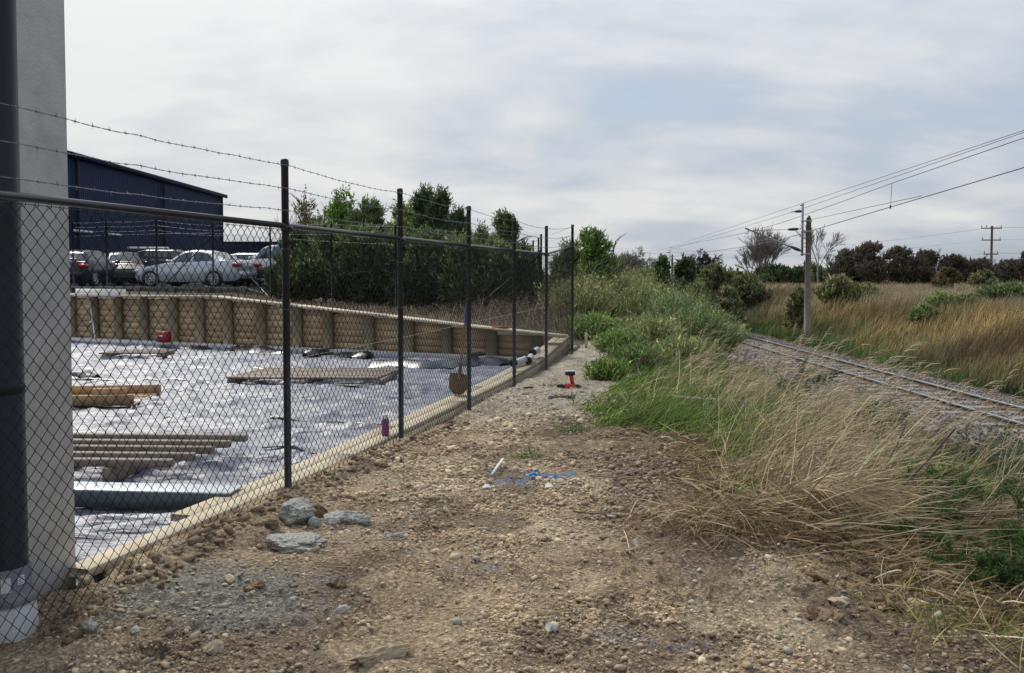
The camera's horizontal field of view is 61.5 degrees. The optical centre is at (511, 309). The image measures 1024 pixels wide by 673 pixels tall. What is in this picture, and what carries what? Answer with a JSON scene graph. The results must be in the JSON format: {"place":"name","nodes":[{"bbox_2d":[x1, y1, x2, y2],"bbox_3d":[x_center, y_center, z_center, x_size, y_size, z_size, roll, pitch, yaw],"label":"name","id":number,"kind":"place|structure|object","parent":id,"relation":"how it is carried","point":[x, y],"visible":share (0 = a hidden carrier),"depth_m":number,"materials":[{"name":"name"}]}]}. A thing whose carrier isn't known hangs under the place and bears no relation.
{"place":"outdoors","nodes":[
{"label":"outdoors","id":0,"kind":"place"},
{"bbox_2d":[70,283,367,316],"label":"car park","id":1,"kind":"structure","parent":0,"point":[168,285],"depth_m":38.31,"materials":[{"name":"grey asphalt"}]},
{"bbox_2d":[69,250,123,285],"bbox_3d":[-18.153,-1.743,36.733,2.140,1.559,4.382,0,2,-3],"label":"parked car","id":2,"kind":"object","parent":1,"relation":"on","point":[89,270],"visible":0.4,"depth_m":35.40,"materials":[{"name":"black paint"}]},
{"bbox_2d":[102,252,146,285],"bbox_3d":[-17.843,-1.853,39.482,2.140,1.559,4.382,-1,3,-25],"label":"parked car","id":3,"kind":"object","parent":1,"relation":"on","point":[118,268],"visible":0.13,"depth_m":38.42,"materials":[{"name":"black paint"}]},
{"bbox_2d":[67,150,227,283],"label":"navy warehouse","id":4,"kind":"structure","parent":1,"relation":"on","point":[90,173],"depth_m":53.26,"materials":[{"name":"blue metal"}]},
{"bbox_2d":[133,250,259,286],"bbox_3d":[-12.546,-1.605,34.158,4.652,1.489,2.154,0,2,11],"label":"parked car","id":5,"kind":"object","parent":1,"relation":"on","point":[197,269],"visible":0.59,"depth_m":33.34,"materials":[{"name":"silver metal"}]},
{"bbox_2d":[289,184,328,231],"bbox_3d":[-8.724,-2.889,37.198,2.604,5.207,3.339,0,2,0],"label":"slender tree","id":6,"kind":"object","parent":1,"relation":"on","point":[303,207],"visible":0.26,"depth_m":37.62,"materials":[{"name":"green plant"}]},
{"bbox_2d":[326,184,386,228],"bbox_3d":[-7.048,-2.767,36.373,2.766,5.028,3.314,-2,3,-40],"label":"leafy tree","id":7,"kind":"object","parent":1,"relation":"on","point":[339,210],"visible":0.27,"depth_m":35.66,"materials":[{"name":"green plant"}]},
{"bbox_2d":[76,291,590,354],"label":"earth bank","id":8,"kind":"structure","parent":0,"point":[578,342],"depth_m":19.85,"materials":[{"name":"brown soil"}]},
{"bbox_2d":[70,286,280,300],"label":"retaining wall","id":9,"kind":"structure","parent":8,"relation":"on","point":[210,289],"depth_m":26.88,"materials":[{"name":"grey concrete"}]},
{"bbox_2d":[261,229,311,296],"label":"evergreen bush","id":10,"kind":"object","parent":8,"relation":"on","point":[277,257],"visible":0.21,"depth_m":26.18,"materials":[{"name":"green plant"}]},
{"bbox_2d":[72,219,541,314],"bbox_3d":[-7.054,-1.261,25.920,15.700,3.140,6.552,0,2,0],"label":"chain link fence","id":11,"kind":"object","parent":8,"relation":"on","point":[269,254],"visible":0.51,"depth_m":25.58,"materials":[{"name":"black metal"}]},
{"bbox_2d":[271,219,354,302],"bbox_3d":[-5.851,-1.356,26.249,2.963,2.752,2.653,0,2,0],"label":"evergreen bush","id":12,"kind":"object","parent":8,"relation":"on","point":[323,224],"visible":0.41,"depth_m":25.50,"materials":[{"name":"green plant"}]},
{"bbox_2d":[70,295,567,356],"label":"retaining wall","id":13,"kind":"structure","parent":8,"relation":"on","point":[99,318],"depth_m":17.87,"materials":[{"name":"brown wood"}]},
{"bbox_2d":[317,219,391,306],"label":"evergreen bush","id":14,"kind":"object","parent":8,"relation":"on","point":[366,228],"visible":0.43,"depth_m":25.06,"materials":[{"name":"green plant"}]},
{"bbox_2d":[342,193,390,246],"bbox_3d":[-5.229,-2.307,31.944,3.333,3.991,2.745,0,2,0],"label":"evergreen tree","id":15,"kind":"object","parent":8,"relation":"on","point":[373,214],"visible":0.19,"depth_m":31.46,"materials":[{"name":"green plant"}]},
{"bbox_2d":[344,227,429,307],"bbox_3d":[-3.517,-1.097,25.300,2.665,2.763,2.789,0,2,0],"label":"evergreen bush","id":16,"kind":"object","parent":8,"relation":"on","point":[390,232],"visible":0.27,"depth_m":24.76,"materials":[{"name":"green plant"}]},
{"bbox_2d":[192,290,586,333],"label":"dry weeds","id":17,"kind":"object","parent":8,"relation":"on","point":[454,312],"visible":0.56,"depth_m":19.29,"materials":[{"name":"brown plant"}]},
{"bbox_2d":[380,223,458,309],"bbox_3d":[-2.402,-1.049,24.849,2.802,2.872,2.832,0,2,0],"label":"evergreen bush","id":18,"kind":"object","parent":8,"relation":"on","point":[424,234],"visible":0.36,"depth_m":24.22,"materials":[{"name":"green plant"}]},
{"bbox_2d":[406,181,434,232],"bbox_3d":[-3.001,-2.344,30.618,1.698,4.464,2.409,-1,3,-25],"label":"evergreen tree","id":19,"kind":"object","parent":8,"relation":"on","point":[424,193],"visible":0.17,"depth_m":30.68,"materials":[{"name":"green plant"}]},
{"bbox_2d":[419,184,481,298],"bbox_3d":[-1.618,-2.277,30.690,3.628,4.345,2.183,-1,3,-25],"label":"evergreen tree","id":20,"kind":"object","parent":8,"relation":"on","point":[436,211],"visible":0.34,"depth_m":30.16,"materials":[{"name":"green plant"}]},
{"bbox_2d":[419,228,498,313],"bbox_3d":[-1.233,-0.925,24.346,2.667,2.762,2.790,-2,3,-38],"label":"evergreen bush","id":21,"kind":"object","parent":8,"relation":"on","point":[459,239],"visible":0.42,"depth_m":23.65,"materials":[{"name":"green plant"}]},
{"bbox_2d":[443,203,486,243],"bbox_3d":[-1.966,-1.872,29.899,1.670,3.673,2.284,-2,3,-42],"label":"evergreen tree","id":22,"kind":"object","parent":8,"relation":"on","point":[457,216],"visible":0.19,"depth_m":29.66,"materials":[{"name":"green plant"}]},
{"bbox_2d":[466,234,523,312],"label":"evergreen bush","id":23,"kind":"object","parent":8,"relation":"on","point":[501,244],"visible":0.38,"depth_m":23.51,"materials":[{"name":"green plant"}]},
{"bbox_2d":[485,206,533,244],"bbox_3d":[-0.280,-1.709,28.812,1.969,3.527,1.851,1,3,27],"label":"evergreen tree","id":24,"kind":"object","parent":8,"relation":"on","point":[503,226],"visible":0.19,"depth_m":28.69,"materials":[{"name":"green plant"}]},
{"bbox_2d":[509,236,544,314],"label":"evergreen bush","id":25,"kind":"object","parent":8,"relation":"on","point":[527,248],"visible":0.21,"depth_m":23.91,"materials":[{"name":"green plant"}]},
{"bbox_2d":[543,237,603,302],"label":"windswept bush","id":26,"kind":"object","parent":8,"relation":"on","point":[577,255],"visible":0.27,"depth_m":20.78,"materials":[{"name":"green plant"}]},
{"bbox_2d":[521,272,646,324],"bbox_3d":[1.650,-0.243,19.922,2.961,1.277,2.606,0,2,0],"label":"broom bush","id":27,"kind":"object","parent":8,"relation":"on","point":[589,298],"visible":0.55,"depth_m":19.69,"materials":[{"name":"green plant"}]},
{"bbox_2d":[544,260,664,318],"bbox_3d":[2.327,-0.442,21.905,3.178,1.632,2.885,0,2,0],"label":"broom bush","id":28,"kind":"object","parent":8,"relation":"on","point":[619,280],"visible":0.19,"depth_m":21.62,"materials":[{"name":"green plant"}]},
{"bbox_2d":[574,224,644,286],"bbox_3d":[2.257,-0.911,22.433,2.273,2.658,2.020,0,2,0],"label":"tree","id":29,"kind":"object","parent":8,"relation":"on","point":[597,253],"visible":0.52,"depth_m":22.11,"materials":[{"name":"green plant"}]},
{"bbox_2d":[606,282,705,321],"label":"broom bush","id":30,"kind":"object","parent":8,"relation":"on","point":[630,299],"visible":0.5,"depth_m":20.76,"materials":[{"name":"green plant"}]},
{"bbox_2d":[0,339,1023,672],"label":"ground","id":31,"kind":"structure","parent":0,"point":[730,583],"depth_m":4.12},
{"bbox_2d":[0,103,574,646],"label":"chain link fence","id":32,"kind":"object","parent":31,"relation":"on","point":[286,227],"visible":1,"depth_m":5.72,"materials":[{"name":"black metal"}]},
{"bbox_2d":[265,532,327,553],"bbox_3d":[-1.213,1.309,4.817,0.354,0.094,0.314,-1,3,-6],"label":"concrete lump","id":33,"kind":"object","parent":31,"relation":"on","point":[287,543],"visible":0.94,"depth_m":4.75,"materials":[{"name":"grey concrete"}]},
{"bbox_2d":[278,497,315,525],"bbox_3d":[-1.316,1.236,5.190,0.237,0.172,0.230,1,3,24],"label":"concrete lump","id":34,"kind":"object","parent":31,"relation":"on","point":[298,510],"visible":0.86,"depth_m":5.12,"materials":[{"name":"grey concrete"}]},
{"bbox_2d":[70,336,569,578],"bbox_3d":[-0.600,1.081,10.139,0.344,0.710,12.122,1,2,15],"label":"timber edging","id":35,"kind":"object","parent":31,"relation":"on","point":[107,555],"visible":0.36,"depth_m":6.20,"materials":[{"name":"beige wood"}]},
{"bbox_2d":[347,643,411,666],"bbox_3d":[-0.513,1.356,3.370,0.270,0.075,0.074,-3,10,-31],"label":"stone","id":36,"kind":"object","parent":31,"relation":"on","point":[366,658],"visible":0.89,"depth_m":3.35,"materials":[{"name":"beige stone"}]},
{"bbox_2d":[29,420,991,652],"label":"earth clods","id":37,"kind":"object","parent":31,"relation":"on","point":[194,536],"visible":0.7,"depth_m":4.41,"materials":[{"name":"brown soil"}]},
{"bbox_2d":[10,383,1021,672],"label":"clay crumbs","id":38,"kind":"object","parent":31,"relation":"on","point":[448,467],"visible":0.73,"depth_m":4.72,"materials":[{"name":"brown soil"}]},
{"bbox_2d":[44,385,998,672],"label":"stone chips","id":39,"kind":"object","parent":31,"relation":"on","point":[454,621],"visible":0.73,"depth_m":3.97,"materials":[{"name":"grey stone"}]},
{"bbox_2d":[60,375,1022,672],"bbox_3d":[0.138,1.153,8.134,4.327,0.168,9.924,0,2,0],"label":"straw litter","id":40,"kind":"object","parent":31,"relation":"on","point":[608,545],"visible":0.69,"depth_m":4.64,"materials":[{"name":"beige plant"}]},
{"bbox_2d":[68,386,1023,672],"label":"pebbles","id":41,"kind":"object","parent":31,"relation":"on","point":[118,610],"visible":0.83,"depth_m":4.08,"materials":[{"name":"grey stone"}]},
{"bbox_2d":[553,310,627,339],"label":"broom bush","id":42,"kind":"object","parent":31,"relation":"on","point":[592,323],"visible":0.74,"depth_m":17.23,"materials":[{"name":"green plant"}]},
{"bbox_2d":[580,355,634,380],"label":"broom bush","id":43,"kind":"object","parent":31,"relation":"on","point":[609,369],"visible":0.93,"depth_m":12.49,"materials":[{"name":"green plant"}]},
{"bbox_2d":[588,327,657,354],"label":"broom bush","id":44,"kind":"object","parent":31,"relation":"on","point":[614,337],"visible":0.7,"depth_m":15.38,"materials":[{"name":"green plant"}]},
{"bbox_2d":[603,341,669,371],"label":"broom bush","id":45,"kind":"object","parent":31,"relation":"on","point":[641,355],"visible":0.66,"depth_m":13.46,"materials":[{"name":"green plant"}]},
{"bbox_2d":[611,312,688,346],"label":"broom bush","id":46,"kind":"object","parent":31,"relation":"on","point":[656,328],"visible":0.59,"depth_m":15.80,"materials":[{"name":"green plant"}]},
{"bbox_2d":[618,287,721,323],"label":"broom bush","id":47,"kind":"object","parent":31,"relation":"on","point":[667,302],"visible":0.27,"depth_m":18.30,"materials":[{"name":"green plant"}]},
{"bbox_2d":[649,331,731,360],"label":"broom bush","id":48,"kind":"object","parent":31,"relation":"on","point":[679,342],"visible":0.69,"depth_m":14.31,"materials":[{"name":"green plant"}]},
{"bbox_2d":[651,301,744,345],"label":"broom bush","id":49,"kind":"object","parent":31,"relation":"on","point":[700,317],"visible":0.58,"depth_m":17.25,"materials":[{"name":"green plant"}]},
{"bbox_2d":[715,319,754,353],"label":"broom bush","id":50,"kind":"object","parent":31,"relation":"on","point":[738,338],"visible":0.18,"depth_m":18.78,"materials":[{"name":"green plant"}]},
{"bbox_2d":[566,348,922,446],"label":"green grass","id":51,"kind":"structure","parent":31,"relation":"on","point":[603,408],"depth_m":10.02,"materials":[{"name":"green plant"}]},
{"bbox_2d":[581,473,920,564],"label":"dry grass","id":52,"kind":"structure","parent":31,"relation":"on","point":[734,509],"depth_m":4.95,"materials":[{"name":"beige plant"}]},
{"bbox_2d":[768,349,843,406],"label":"gorse sprig","id":53,"kind":"object","parent":31,"relation":"on","point":[818,378],"visible":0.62,"depth_m":9.12,"materials":[{"name":"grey plant"}]},
{"bbox_2d":[592,357,1020,570],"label":"undergrowth","id":54,"kind":"object","parent":31,"relation":"on","point":[659,380],"visible":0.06,"depth_m":8.54,"materials":[{"name":"green plant"}]},
{"bbox_2d":[802,604,843,620],"bbox_3d":[1.402,1.381,3.878,0.127,0.081,0.187,8,-5,-37],"label":"rock","id":55,"kind":"object","parent":31,"relation":"on","point":[812,612],"visible":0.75,"depth_m":3.87,"materials":[{"name":"beige stone"}]},
{"bbox_2d":[624,413,1023,656],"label":"dry thatch","id":56,"kind":"object","parent":31,"relation":"on","point":[904,545],"visible":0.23,"depth_m":4.72,"materials":[{"name":"beige plant"}]},
{"bbox_2d":[762,446,965,548],"bbox_3d":[2.111,1.192,5.058,1.306,0.764,1.037,0,2,0],"label":"dead grass clump","id":57,"kind":"object","parent":31,"relation":"on","point":[822,489],"visible":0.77,"depth_m":4.98,"materials":[{"name":"beige plant"}]},
{"bbox_2d":[813,552,1023,672],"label":"green grass","id":58,"kind":"structure","parent":31,"relation":"on","point":[966,624],"depth_m":3.75,"materials":[{"name":"plant"}]},
{"bbox_2d":[865,498,1020,559],"bbox_3d":[2.454,1.256,4.771,0.813,0.311,0.748,-2,3,-35],"label":"gorse bush","id":59,"kind":"object","parent":31,"relation":"on","point":[1003,531],"visible":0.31,"depth_m":4.62,"materials":[{"name":"plant"}]},
{"bbox_2d":[884,453,1023,541],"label":"gorse bush","id":60,"kind":"object","parent":31,"relation":"on","point":[998,493],"visible":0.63,"depth_m":5.12,"materials":[{"name":"green plant"}]},
{"bbox_2d":[906,414,1023,513],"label":"gorse bush","id":61,"kind":"object","parent":31,"relation":"on","point":[1018,452],"visible":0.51,"depth_m":6.79,"materials":[{"name":"green plant"}]},
{"bbox_2d":[924,521,1023,597],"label":"gorse bush","id":62,"kind":"object","parent":31,"relation":"on","point":[1001,567],"visible":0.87,"depth_m":4.09,"materials":[{"name":"green plant"}]},
{"bbox_2d":[64,0,1023,274],"label":"sky","id":63,"kind":"structure","parent":0,"point":[663,124],"materials":[{"name":"white"}]},
{"bbox_2d":[83,275,1023,407],"bbox_3d":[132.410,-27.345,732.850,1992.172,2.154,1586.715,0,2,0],"label":"terrain","id":64,"kind":"structure","parent":0,"point":[936,377],"depth_m":30.54,"materials":[{"name":"beige plant"}]},
{"bbox_2d":[16,0,75,596],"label":"grey building","id":65,"kind":"structure","parent":64,"relation":"on","point":[41,55],"depth_m":4.13,"materials":[{"name":"concrete"}]},
{"bbox_2d":[0,0,38,643],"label":"downpipe","id":66,"kind":"object","parent":65,"relation":"attached to","point":[9,152],"visible":0.87,"depth_m":3.73,"materials":[{"name":"grey plastic"}]},
{"bbox_2d":[64,340,511,590],"bbox_3d":[-5.662,1.026,13.121,13.475,0.104,17.838,0,2,0],"label":"membrane","id":67,"kind":"object","parent":64,"relation":"on","point":[76,354],"visible":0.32,"depth_m":9.85,"materials":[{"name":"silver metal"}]},
{"bbox_2d":[72,384,160,405],"bbox_3d":[-5.466,1.068,10.653,1.900,0.129,1.100,0,2,-7],"label":"stack","id":68,"kind":"object","parent":67,"relation":"on","point":[100,399],"visible":0.49,"depth_m":10.84,"materials":[{"name":"orange wood"}]},
{"bbox_2d":[74,481,240,509],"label":"steel beam","id":69,"kind":"structure","parent":67,"relation":"on","point":[85,495],"depth_m":5.74,"materials":[{"name":"grey"}]},
{"bbox_2d":[73,432,247,481],"bbox_3d":[-3.515,1.189,6.940,2.420,0.185,1.115,0,2,3],"label":"stack","id":70,"kind":"object","parent":67,"relation":"on","point":[89,452],"visible":0.58,"depth_m":6.89,"materials":[{"name":"brown wood"}]},
{"bbox_2d":[71,337,519,360],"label":"concrete kerb","id":71,"kind":"structure","parent":67,"relation":"on","point":[127,341],"depth_m":17.92,"materials":[{"name":"grey concrete"}]},
{"bbox_2d":[226,368,397,384],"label":"planks","id":72,"kind":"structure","parent":67,"relation":"on","point":[252,375],"depth_m":12.55,"materials":[{"name":"brown wood"}]},
{"bbox_2d":[368,356,509,368],"bbox_3d":[-1.198,0.916,14.697,2.494,0.169,1.035,0,2,-10],"label":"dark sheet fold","id":73,"kind":"object","parent":67,"relation":"on","point":[431,363],"visible":0.59,"depth_m":14.50,"materials":[{"name":"grey plastic"}]},
{"bbox_2d":[384,198,414,232],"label":"leafy tree","id":74,"kind":"object","parent":64,"relation":"on","point":[406,216],"visible":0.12,"depth_m":33.61,"materials":[{"name":"green plant"}]},
{"bbox_2d":[647,253,674,296],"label":"scrub bush","id":75,"kind":"object","parent":64,"relation":"on","point":[662,266],"visible":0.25,"depth_m":39.71,"materials":[{"name":"green plant"}]},
{"bbox_2d":[603,305,743,374],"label":"green grass","id":76,"kind":"structure","parent":64,"relation":"on","point":[692,362],"depth_m":14.44,"materials":[{"name":"green plant"}]},
{"bbox_2d":[670,251,698,294],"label":"scrub bush","id":77,"kind":"object","parent":64,"relation":"on","point":[683,267],"visible":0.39,"depth_m":47.65,"materials":[{"name":"green plant"}]},
{"bbox_2d":[693,260,746,311],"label":"scrub bush","id":78,"kind":"object","parent":64,"relation":"on","point":[714,275],"visible":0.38,"depth_m":45.47,"materials":[{"name":"green plant"}]},
{"bbox_2d":[714,284,749,334],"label":"scrub bush","id":79,"kind":"object","parent":64,"relation":"on","point":[732,293],"visible":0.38,"depth_m":37.60,"materials":[{"name":"green plant"}]},
{"bbox_2d":[721,267,773,310],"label":"scrub bush","id":80,"kind":"object","parent":64,"relation":"on","point":[754,292],"visible":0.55,"depth_m":53.65,"materials":[{"name":"green plant"}]},
{"bbox_2d":[739,221,791,272],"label":"poplar","id":81,"kind":"object","parent":64,"relation":"on","point":[774,249],"visible":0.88,"depth_m":89.32,"materials":[{"name":"grey plant"}]},
{"bbox_2d":[745,203,811,337],"bbox_3d":[11.610,-1.379,37.575,2.934,6.500,0.310,0,2,0],"label":"line mast","id":82,"kind":"object","parent":64,"relation":"on","point":[807,304],"visible":0.95,"depth_m":37.48,"materials":[{"name":"grey metal"}]},
{"bbox_2d":[751,262,813,285],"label":"scrub bush","id":83,"kind":"object","parent":64,"relation":"on","point":[778,274],"visible":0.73,"depth_m":87.67,"materials":[{"name":"green plant"}]},
{"bbox_2d":[780,284,813,330],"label":"field bush","id":84,"kind":"object","parent":64,"relation":"on","point":[793,309],"visible":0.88,"depth_m":39.92,"materials":[{"name":"green plant"}]},
{"bbox_2d":[795,224,848,283],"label":"poplar","id":85,"kind":"object","parent":64,"relation":"on","point":[823,234],"visible":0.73,"depth_m":91.99,"materials":[{"name":"grey plant"}]},
{"bbox_2d":[812,273,867,307],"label":"field bush","id":86,"kind":"object","parent":64,"relation":"on","point":[839,286],"visible":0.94,"depth_m":43.64,"materials":[{"name":"green plant"}]},
{"bbox_2d":[816,248,871,282],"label":"hawthorn tree","id":87,"kind":"object","parent":64,"relation":"on","point":[842,267],"visible":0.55,"depth_m":82.97,"materials":[{"name":"green plant"}]},
{"bbox_2d":[724,332,1023,466],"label":"ballast bed","id":88,"kind":"object","parent":64,"relation":"on","point":[984,430],"visible":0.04,"depth_m":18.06,"materials":[{"name":"grey gravel"}]},
{"bbox_2d":[738,335,1023,436],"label":"railway track","id":89,"kind":"structure","parent":88,"relation":"on","point":[933,387],"depth_m":20.35,"materials":[{"name":"grey metal"}]},
{"bbox_2d":[823,240,926,285],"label":"hawthorn tree","id":90,"kind":"object","parent":64,"relation":"on","point":[874,267],"visible":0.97,"depth_m":80.93,"materials":[{"name":"green plant"}]},
{"bbox_2d":[762,279,1023,299],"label":"field grass","id":91,"kind":"structure","parent":64,"relation":"on","point":[813,284],"depth_m":64.00,"materials":[{"name":"beige plant"}]},
{"bbox_2d":[878,244,935,285],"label":"hawthorn tree","id":92,"kind":"object","parent":64,"relation":"on","point":[913,272],"visible":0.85,"depth_m":81.55,"materials":[{"name":"green plant"}]},
{"bbox_2d":[906,301,945,324],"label":"field bush","id":93,"kind":"object","parent":64,"relation":"on","point":[918,311],"visible":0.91,"depth_m":32.85,"materials":[{"name":"green plant"}]},
{"bbox_2d":[905,247,953,285],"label":"hawthorn tree","id":94,"kind":"object","parent":64,"relation":"on","point":[933,257],"visible":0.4,"depth_m":82.78,"materials":[{"name":"green plant"}]},
{"bbox_2d":[930,266,964,289],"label":"field bush","id":95,"kind":"object","parent":64,"relation":"on","point":[945,276],"visible":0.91,"depth_m":59.65,"materials":[{"name":"green plant"}]},
{"bbox_2d":[924,288,982,307],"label":"field bush","id":96,"kind":"object","parent":64,"relation":"on","point":[938,295],"visible":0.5,"depth_m":34.81,"materials":[{"name":"green plant"}]},
{"bbox_2d":[937,253,983,284],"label":"hawthorn tree","id":97,"kind":"object","parent":64,"relation":"on","point":[956,259],"visible":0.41,"depth_m":85.19,"materials":[{"name":"green plant"}]},
{"bbox_2d":[958,254,1004,281],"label":"hawthorn tree","id":98,"kind":"object","parent":64,"relation":"on","point":[979,262],"visible":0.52,"depth_m":84.99,"materials":[{"name":"green plant"}]},
{"bbox_2d":[966,269,998,288],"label":"field bush","id":99,"kind":"object","parent":64,"relation":"on","point":[979,277],"visible":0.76,"depth_m":61.72,"materials":[{"name":"green plant"}]},
{"bbox_2d":[972,277,1023,301],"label":"field bush","id":100,"kind":"object","parent":64,"relation":"on","point":[1003,289],"visible":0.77,"depth_m":37.42,"materials":[{"name":"green plant"}]},
{"bbox_2d":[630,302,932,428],"bbox_3d":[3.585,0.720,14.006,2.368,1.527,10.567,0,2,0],"label":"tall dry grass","id":101,"kind":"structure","parent":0,"point":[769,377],"depth_m":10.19,"materials":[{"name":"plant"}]},
{"bbox_2d":[605,384,1023,526],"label":"green grass","id":102,"kind":"structure","parent":0,"point":[712,420],"depth_m":7.50,"materials":[{"name":"green plant"}]},
{"bbox_2d":[635,313,1023,567],"bbox_3d":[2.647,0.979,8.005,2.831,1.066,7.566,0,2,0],"label":"tall dry grass","id":103,"kind":"structure","parent":0,"point":[809,444],"depth_m":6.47,"materials":[{"name":"beige plant"}]},
{"bbox_2d":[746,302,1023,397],"bbox_3d":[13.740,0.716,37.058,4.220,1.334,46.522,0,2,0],"label":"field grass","id":104,"kind":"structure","parent":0,"point":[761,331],"depth_m":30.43,"materials":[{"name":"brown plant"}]},
{"bbox_2d":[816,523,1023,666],"bbox_3d":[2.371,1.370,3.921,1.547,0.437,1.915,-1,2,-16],"label":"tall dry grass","id":105,"kind":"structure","parent":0,"point":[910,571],"depth_m":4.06,"materials":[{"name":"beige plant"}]},
{"bbox_2d":[960,407,1023,516],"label":"tall dry grass","id":106,"kind":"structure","parent":0,"point":[1001,466],"depth_m":5.96,"materials":[{"name":"beige plant"}]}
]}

